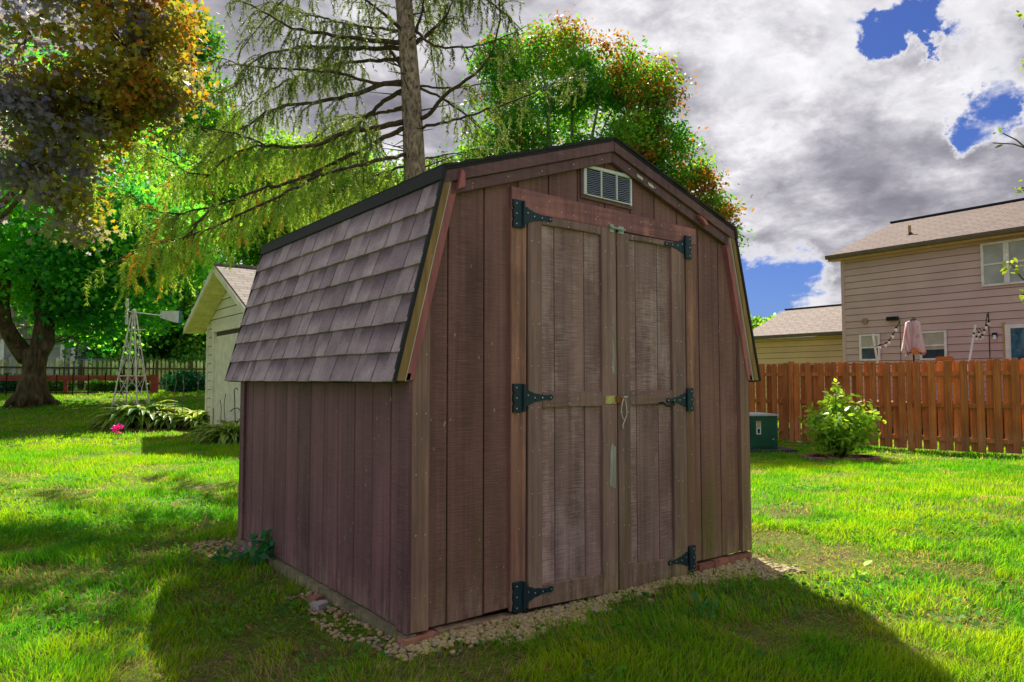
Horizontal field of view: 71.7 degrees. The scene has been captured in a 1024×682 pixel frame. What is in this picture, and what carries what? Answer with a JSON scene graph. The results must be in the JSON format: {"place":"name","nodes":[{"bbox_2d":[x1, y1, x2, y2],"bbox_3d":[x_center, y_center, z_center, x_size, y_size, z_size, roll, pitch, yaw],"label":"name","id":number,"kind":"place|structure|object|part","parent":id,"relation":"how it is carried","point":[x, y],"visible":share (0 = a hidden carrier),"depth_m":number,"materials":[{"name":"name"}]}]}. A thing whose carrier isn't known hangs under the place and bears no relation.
{"place":"outdoors","nodes":[
{"label":"outdoors","id":0,"kind":"place"},
{"bbox_2d":[187,538,805,668],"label":"gravel","id":1,"kind":"structure","parent":0,"point":[487,630],"depth_m":3.35,"materials":[{"name":"beige gravel"}]},
{"bbox_2d":[0,388,1023,681],"bbox_3d":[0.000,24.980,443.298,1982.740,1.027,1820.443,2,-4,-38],"label":"ground","id":2,"kind":"structure","parent":0,"point":[358,630],"depth_m":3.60,"materials":[{"name":"green plant"}]},
{"bbox_2d":[0,372,19,391],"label":"bush","id":3,"kind":"object","parent":2,"relation":"on","point":[9,388],"visible":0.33,"depth_m":24.05,"materials":[{"name":"green plant"}]},
{"bbox_2d":[48,381,75,391],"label":"bush","id":4,"kind":"object","parent":2,"relation":"on","point":[52,388],"visible":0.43,"depth_m":24.13,"materials":[{"name":"green plant"}]},
{"bbox_2d":[0,373,140,395],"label":"garden fence","id":5,"kind":"object","parent":2,"relation":"on","point":[72,384],"visible":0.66,"depth_m":22.88,"materials":[{"name":"brown wood"}]},
{"bbox_2d":[0,375,158,393],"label":"red rail fence","id":6,"kind":"object","parent":2,"relation":"on","point":[154,382],"visible":0.74,"depth_m":23.21,"materials":[{"name":"red wood"}]},
{"bbox_2d":[53,358,137,382],"bbox_3d":[-19.293,1.550,33.966,4.450,1.448,1.730,1,-3,-12],"label":"parked car","id":7,"kind":"object","parent":2,"relation":"on","point":[79,359],"visible":0.06,"depth_m":32.94,"materials":[{"name":"grey paint"}]},
{"bbox_3d":[-19.466,1.028,33.090,2.350,0.360,0.030,1,-3,-12],"label":"side window","id":8,"kind":"part","parent":7,"relation":"part of","materials":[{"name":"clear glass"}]},
{"bbox_2d":[0,304,194,386],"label":"neighbour house","id":9,"kind":"structure","parent":2,"relation":"on","point":[6,354],"depth_m":38.77,"materials":[{"name":"grey"}]},
{"bbox_2d":[6,354,10,372],"bbox_3d":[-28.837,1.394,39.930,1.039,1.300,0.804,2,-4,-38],"label":"window","id":10,"kind":"structure","parent":9,"relation":"in","point":[8,356],"depth_m":39.95,"materials":[{"name":"grey glass"}]},
{"bbox_2d":[91,420,109,430],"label":"iris clump","id":11,"kind":"object","parent":2,"relation":"on","point":[99,425],"visible":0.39,"depth_m":15.47,"materials":[{"name":"green plant"}]},
{"bbox_2d":[0,357,205,389],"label":"picket fence","id":12,"kind":"object","parent":2,"relation":"on","point":[157,368],"visible":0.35,"depth_m":26.78,"materials":[{"name":"brown wood"}]},
{"bbox_2d":[85,381,125,391],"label":"bush","id":13,"kind":"object","parent":2,"relation":"on","point":[98,388],"visible":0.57,"depth_m":24.14,"materials":[{"name":"green plant"}]},
{"bbox_2d":[110,423,123,433],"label":"pink flower","id":14,"kind":"object","parent":2,"relation":"on","point":[117,427],"visible":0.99,"depth_m":14.51,"materials":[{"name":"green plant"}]},
{"bbox_2d":[0,0,236,262],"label":"copper maple tree","id":15,"kind":"object","parent":2,"relation":"on","point":[97,107],"visible":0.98,"depth_m":12.52,"materials":[{"name":"orange plant"}]},
{"bbox_2d":[88,402,165,431],"bbox_3d":[-8.495,1.663,15.702,1.646,0.612,1.781,2,-4,-38],"label":"hosta plant","id":16,"kind":"object","parent":2,"relation":"on","point":[117,408],"visible":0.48,"depth_m":15.31,"materials":[{"name":"green plant"}]},
{"bbox_2d":[84,354,170,388],"bbox_3d":[-17.627,1.470,32.942,4.081,1.823,2.254,2,-4,-38],"label":"green shrub","id":17,"kind":"object","parent":2,"relation":"on","point":[118,359],"visible":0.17,"depth_m":32.52,"materials":[{"name":"green plant"}]},
{"bbox_2d":[0,13,257,408],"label":"maple tree","id":18,"kind":"object","parent":2,"relation":"on","point":[44,288],"visible":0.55,"depth_m":19.74,"materials":[{"name":"green plant"}]},
{"bbox_2d":[59,285,205,367],"bbox_3d":[-19.180,0.723,39.626,10.744,7.985,8.079,1,-3,-19],"label":"background tree","id":19,"kind":"object","parent":2,"relation":"on","point":[106,352],"visible":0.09,"depth_m":38.24,"materials":[{"name":"green plant"}]},
{"bbox_2d":[122,381,149,391],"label":"bush","id":20,"kind":"object","parent":2,"relation":"on","point":[131,387],"visible":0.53,"depth_m":24.27,"materials":[{"name":"green plant"}]},
{"bbox_2d":[111,299,181,409],"bbox_3d":[-8.238,0.492,16.301,1.899,2.976,0.800,-1,-3,10],"label":"garden windmill","id":21,"kind":"object","parent":2,"relation":"on","point":[173,316],"visible":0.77,"depth_m":16.32},
{"bbox_2d":[111,425,199,431],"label":"planting bed soil","id":22,"kind":"structure","parent":2,"relation":"on","point":[163,428],"depth_m":15.26,"materials":[{"name":"brown soil"}]},
{"bbox_2d":[103,400,187,429],"bbox_3d":[-8.139,1.647,15.851,1.810,0.670,1.878,2,-4,-38],"label":"hosta plant","id":23,"kind":"object","parent":22,"relation":"on","point":[148,405],"visible":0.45,"depth_m":15.38,"materials":[{"name":"green plant"}]},
{"bbox_2d":[120,404,189,427],"bbox_3d":[-7.947,1.681,15.932,1.486,0.565,1.446,-1,-3,20],"label":"hosta plant","id":24,"kind":"object","parent":22,"relation":"on","point":[160,412],"visible":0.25,"depth_m":15.59,"materials":[{"name":"green plant"}]},
{"bbox_2d":[165,373,168,423],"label":"dry stalk","id":25,"kind":"object","parent":22,"relation":"on","point":[167,398],"visible":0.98,"depth_m":15.35,"materials":[{"name":"brown plant"}]},
{"bbox_2d":[143,410,196,429],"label":"hosta plant","id":26,"kind":"object","parent":22,"relation":"on","point":[158,416],"visible":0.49,"depth_m":15.32,"materials":[{"name":"green plant"}]},
{"bbox_2d":[159,409,204,428],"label":"hosta plant","id":27,"kind":"object","parent":22,"relation":"on","point":[179,411],"visible":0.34,"depth_m":15.54,"materials":[{"name":"green plant"}]},
{"bbox_2d":[182,376,183,428],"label":"dry stalk","id":28,"kind":"object","parent":22,"relation":"on","point":[182,399],"visible":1,"depth_m":15.44,"materials":[{"name":"brown plant"}]},
{"bbox_2d":[169,411,209,428],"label":"hosta plant","id":29,"kind":"object","parent":22,"relation":"on","point":[192,421],"visible":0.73,"depth_m":15.42,"materials":[{"name":"green plant"}]},
{"bbox_2d":[61,0,256,360],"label":"shade tree","id":30,"kind":"object","parent":2,"relation":"on","point":[211,118],"visible":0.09,"depth_m":39.40,"materials":[{"name":"green plant"}]},
{"bbox_2d":[160,369,205,391],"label":"bush","id":31,"kind":"object","parent":2,"relation":"on","point":[190,383],"visible":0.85,"depth_m":24.24,"materials":[{"name":"green plant"}]},
{"bbox_2d":[160,352,205,388],"bbox_3d":[-14.660,1.439,32.987,3.737,1.903,2.154,2,-4,-38],"label":"green shrub","id":32,"kind":"object","parent":2,"relation":"on","point":[190,358],"visible":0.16,"depth_m":32.36,"materials":[{"name":"green plant"}]},
{"bbox_2d":[196,375,198,428],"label":"dry stalk","id":33,"kind":"object","parent":2,"relation":"on","point":[197,399],"visible":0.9,"depth_m":15.24,"materials":[{"name":"brown plant"}]},
{"bbox_2d":[186,420,239,443],"bbox_3d":[-5.359,1.661,12.885,1.134,0.398,1.080,1,-3,-19],"label":"hosta plant","id":34,"kind":"object","parent":2,"relation":"on","point":[199,433],"visible":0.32,"depth_m":12.58,"materials":[{"name":"green plant"}]},
{"bbox_2d":[198,420,239,444],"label":"hosta plant","id":35,"kind":"object","parent":2,"relation":"on","point":[229,432],"visible":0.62,"depth_m":12.31,"materials":[{"name":"green plant"}]},
{"bbox_2d":[183,262,257,425],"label":"cream garage","id":36,"kind":"structure","parent":2,"relation":"on","point":[217,312],"depth_m":14.67,"materials":[{"name":"beige wood"}]},
{"bbox_2d":[214,333,240,424],"bbox_3d":[-5.559,0.896,14.140,0.020,2.100,2.810,2,-4,-38],"label":"garage door","id":37,"kind":"structure","parent":36,"relation":"in","point":[224,344],"depth_m":14.61,"materials":[{"name":"beige wood"}]},
{"bbox_2d":[213,544,248,565],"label":"leafy weed","id":38,"kind":"object","parent":2,"relation":"on","point":[219,556],"visible":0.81,"depth_m":4.30,"materials":[{"name":"green plant"}]},
{"bbox_2d":[230,387,239,421],"bbox_3d":[-5.008,1.335,12.847,0.206,0.990,0.016,0,-3,0],"label":"garden hook","id":39,"kind":"object","parent":2,"relation":"on","point":[234,408],"visible":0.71,"depth_m":12.85,"materials":[{"name":"metal"}]},
{"bbox_2d":[226,539,251,558],"bbox_3d":[-1.717,1.357,4.484,0.195,0.186,0.155,1,-3,-15],"label":"purple blossom","id":40,"kind":"object","parent":2,"relation":"on","point":[242,548],"visible":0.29,"depth_m":4.48,"materials":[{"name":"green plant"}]},
{"bbox_2d":[240,529,275,567],"bbox_3d":[-1.480,1.300,4.369,0.320,0.296,0.361,-2,-4,30],"label":"leafy weed","id":41,"kind":"object","parent":2,"relation":"on","point":[264,546],"visible":0.6,"depth_m":4.33,"materials":[{"name":"green plant"}]},
{"bbox_2d":[164,122,441,343],"bbox_3d":[-6.580,-3.149,27.636,14.128,10.346,8.622,1,-3,-14],"label":"leafy tree","id":42,"kind":"object","parent":2,"relation":"on","point":[254,255],"visible":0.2,"depth_m":25.99,"materials":[{"name":"green plant"}]},
{"bbox_2d":[306,593,323,603],"bbox_3d":[-0.995,1.310,3.591,0.050,0.042,0.082,-1,-3,24],"label":"brick piece","id":43,"kind":"object","parent":2,"relation":"on","point":[316,597],"visible":0.55,"depth_m":3.58,"materials":[{"name":"red brick"}]},
{"bbox_2d":[310,600,327,610],"bbox_3d":[-0.945,1.302,3.477,0.050,0.042,0.082,-1,-3,24],"label":"brick piece","id":44,"kind":"object","parent":2,"relation":"on","point":[316,605],"visible":0.68,"depth_m":3.46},
{"bbox_2d":[81,0,588,317],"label":"spruce tree","id":45,"kind":"object","parent":2,"relation":"on","point":[226,143],"visible":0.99,"depth_m":9.09,"materials":[{"name":"green plant"}]},
{"bbox_2d":[224,137,760,646],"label":"garden shed","id":46,"kind":"structure","parent":2,"relation":"on","point":[440,373],"depth_m":3.63,"materials":[{"name":"wood"}]},
{"bbox_2d":[525,218,617,608],"bbox_3d":[0.313,0.349,3.620,0.610,1.933,0.035,2,-4,-38],"label":"door","id":47,"kind":"structure","parent":46,"relation":"in","point":[571,537],"depth_m":3.61,"materials":[{"name":"paint"}]},
{"bbox_2d":[621,398,626,428],"bbox_3d":[0.600,0.385,3.795,0.054,0.172,0.022,2,-4,-38],"label":"string loop","id":48,"kind":"object","parent":46,"relation":"hanging from","point":[626,412],"visible":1,"depth_m":3.79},
{"bbox_2d":[616,231,687,589],"bbox_3d":[0.786,0.379,3.983,0.568,1.932,0.035,2,-4,-38],"label":"door","id":49,"kind":"structure","parent":46,"relation":"in","point":[651,352],"depth_m":3.98,"materials":[{"name":"paint"}]},
{"bbox_2d":[0,501,1023,681],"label":"thatch","id":50,"kind":"object","parent":2,"relation":"on","point":[493,668],"visible":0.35,"depth_m":3.35,"materials":[{"name":"green plant"}]},
{"bbox_2d":[0,476,1023,681],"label":"clover","id":51,"kind":"object","parent":2,"relation":"on","point":[480,641],"visible":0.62,"depth_m":3.76,"materials":[{"name":"green plant"}]},
{"bbox_2d":[432,4,758,254],"bbox_3d":[2.522,-4.171,23.497,10.977,13.824,5.244,0,-3,3],"label":"turning maple tree","id":52,"kind":"object","parent":2,"relation":"on","point":[609,87],"visible":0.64,"depth_m":22.85,"materials":[{"name":"green plant"}]},
{"bbox_2d":[683,590,718,624],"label":"leafy weed","id":53,"kind":"object","parent":2,"relation":"on","point":[695,596],"visible":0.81,"depth_m":3.40,"materials":[{"name":"green plant"}]},
{"bbox_2d":[750,313,775,339],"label":"distant tree","id":54,"kind":"object","parent":2,"relation":"on","point":[756,321],"visible":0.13,"depth_m":47.82,"materials":[{"name":"green plant"}]},
{"bbox_2d":[749,412,797,452],"bbox_3d":[4.594,1.858,14.337,1.870,0.785,1.180,0,-3,-6],"label":"transformer cabinet","id":55,"kind":"object","parent":2,"relation":"on","point":[763,432],"visible":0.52,"depth_m":13.96,"materials":[{"name":"metal"}]},
{"bbox_2d":[753,304,842,418],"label":"attached garage","id":56,"kind":"structure","parent":2,"relation":"on","point":[821,326],"depth_m":25.32,"materials":[{"name":"beige plastic"}]},
{"bbox_2d":[814,457,826,460],"bbox_3d":[5.318,2.047,12.237,0.106,0.080,0.222,2,-4,-38],"label":"edging stone","id":57,"kind":"object","parent":2,"relation":"on","point":[816,458],"visible":0.46,"depth_m":12.22,"materials":[{"name":"stone"}]},
{"bbox_2d":[827,456,840,461],"bbox_3d":[5.503,2.027,12.110,0.220,0.099,0.100,-2,-4,30],"label":"edging stone","id":58,"kind":"object","parent":2,"relation":"on","point":[829,457],"visible":0.46,"depth_m":12.09,"materials":[{"name":"stone"}]},
{"bbox_2d":[843,457,856,460],"bbox_3d":[5.740,2.028,12.050,0.220,0.095,0.100,0,-3,6],"label":"edging stone","id":59,"kind":"object","parent":2,"relation":"on","point":[845,458],"visible":0.36,"depth_m":12.01,"materials":[{"name":"stone"}]},
{"bbox_2d":[851,560,871,577],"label":"clover weed","id":60,"kind":"object","parent":2,"relation":"on","point":[864,563],"visible":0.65,"depth_m":4.04,"materials":[{"name":"green plant"}]},
{"bbox_2d":[857,457,869,461],"bbox_3d":[5.989,2.032,12.070,0.220,0.094,0.100,1,-3,-18],"label":"edging stone","id":61,"kind":"object","parent":2,"relation":"on","point":[863,459],"visible":0.55,"depth_m":12.03,"materials":[{"name":"stone"}]},
{"bbox_2d":[859,455,872,457],"bbox_3d":[6.351,2.078,12.693,0.100,0.096,0.220,1,-3,-24],"label":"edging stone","id":62,"kind":"object","parent":2,"relation":"on","point":[864,456],"visible":0.5,"depth_m":12.67,"materials":[{"name":"brown stone"}]},
{"bbox_2d":[868,457,878,460],"bbox_3d":[6.205,2.040,12.165,0.220,0.088,0.100,3,-4,-42],"label":"edging stone","id":63,"kind":"object","parent":2,"relation":"on","point":[874,458],"visible":0.55,"depth_m":12.11,"materials":[{"name":"stone"}]},
{"bbox_2d":[749,358,1023,453],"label":"wooden fence","id":64,"kind":"object","parent":2,"relation":"on","point":[788,400],"visible":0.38,"depth_m":14.28,"materials":[{"name":"brown wood"}]},
{"bbox_2d":[811,361,1021,428],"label":"wooden deck","id":65,"kind":"structure","parent":2,"relation":"on","point":[812,383],"depth_m":17.81,"materials":[{"name":"brown wood"}]},
{"bbox_2d":[871,334,878,362],"bbox_3d":[9.577,0.440,18.603,0.242,1.268,0.054,0,-3,0],"label":"white pole","id":66,"kind":"object","parent":65,"relation":"on","point":[875,350],"visible":0.65,"depth_m":18.60,"materials":[{"name":"plastic"}]},
{"bbox_2d":[874,322,898,348],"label":"string lights","id":67,"kind":"object","parent":66,"relation":"hanging from","point":[888,342],"visible":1,"depth_m":18.40},
{"bbox_2d":[901,317,925,361],"bbox_3d":[9.972,0.471,17.571,0.616,2.120,0.565,2,-4,-38],"label":"patio umbrella","id":68,"kind":"object","parent":65,"relation":"on","point":[913,342],"visible":0.97,"depth_m":17.52,"materials":[{"name":"pink fabric"}]},
{"bbox_2d":[935,356,953,399],"bbox_3d":[10.372,0.930,16.798,0.486,1.120,0.456,2,-4,-38],"label":"deck chair","id":69,"kind":"object","parent":65,"relation":"on","point":[944,358],"visible":0.18,"depth_m":16.70,"materials":[{"name":"brown wood"}]},
{"bbox_2d":[967,325,976,378],"bbox_3d":[11.527,0.314,17.809,0.344,1.432,0.054,0,-3,0],"label":"white pole","id":70,"kind":"object","parent":65,"relation":"on","point":[972,343],"visible":0.65,"depth_m":17.80,"materials":[{"name":"plastic"}]},
{"bbox_2d":[972,314,989,341],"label":"string lights","id":71,"kind":"object","parent":70,"relation":"hanging from","point":[981,337],"visible":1,"depth_m":17.80},
{"bbox_2d":[825,198,1023,434],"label":"two storey house","id":72,"kind":"structure","parent":2,"relation":"on","point":[944,281],"depth_m":20.00,"materials":[{"name":"beige plastic"}]},
{"bbox_2d":[859,334,880,360],"bbox_3d":[10.758,0.193,21.308,0.048,0.800,0.630,2,-4,-35],"label":"window","id":73,"kind":"structure","parent":72,"relation":"in","point":[866,348],"depth_m":21.35,"materials":[{"name":"white glass"}]},
{"bbox_2d":[886,316,898,320],"bbox_3d":[11.132,-0.654,20.742,0.147,0.110,0.300,2,-4,-35],"label":"wall lamp","id":74,"kind":"object","parent":72,"relation":"attached to","point":[894,318],"depth_m":20.69,"materials":[{"name":"black plastic"}]},
{"bbox_2d":[920,330,947,359],"bbox_3d":[11.793,0.124,19.845,0.048,0.820,0.720,2,-4,-35],"label":"window","id":75,"kind":"structure","parent":72,"relation":"in","point":[935,342],"depth_m":19.81,"materials":[{"name":"white glass"}]},
{"bbox_2d":[988,312,989,356],"bbox_3d":[12.614,0.410,18.706,0.019,2.364,0.019,2,-4,-38],"label":"cable","id":76,"kind":"object","parent":72,"relation":"attached to","point":[989,337],"visible":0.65,"depth_m":18.72,"materials":[{"name":"black"}]},
{"bbox_2d":[980,240,1006,286],"bbox_3d":[12.698,-2.032,18.681,0.048,1.160,0.595,2,-4,-35],"label":"window","id":77,"kind":"structure","parent":72,"relation":"in","point":[992,254],"depth_m":18.70,"materials":[{"name":"white glass"}]},
{"bbox_2d":[1002,322,1023,400],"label":"patio door","id":78,"kind":"structure","parent":72,"relation":"in","point":[1013,334],"depth_m":18.27,"materials":[{"name":"white glass"}]},
{"bbox_2d":[1005,238,1023,284],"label":"window","id":79,"kind":"structure","parent":72,"relation":"in","point":[1014,247],"depth_m":18.29,"materials":[{"name":"white glass"}]},
{"bbox_2d":[993,10,1023,301],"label":"young tree","id":80,"kind":"object","parent":2,"relation":"on","point":[1016,268],"visible":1,"depth_m":5.26,"materials":[{"name":"green plant"}]},
{"bbox_2d":[0,0,1023,338],"label":"sky","id":81,"kind":"structure","parent":0,"point":[842,121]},
{"bbox_2d":[809,453,819,456],"bbox_3d":[5.503,2.094,12.904,0.220,0.100,0.100,2,-4,-30],"label":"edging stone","id":82,"kind":"object","parent":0,"point":[815,455],"visible":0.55,"depth_m":12.86,"materials":[{"name":"brown stone"}]},
{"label":"mulch mound","id":83,"kind":"structure","parent":0,"visible":0},
{"bbox_2d":[795,378,886,457],"bbox_3d":[5.794,1.400,12.506,1.322,1.499,1.613,-1,-3,11],"label":"garden shrub","id":84,"kind":"object","parent":83,"relation":"on","point":[841,436],"visible":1,"depth_m":12.37,"materials":[{"name":"green plant"}]}
]}

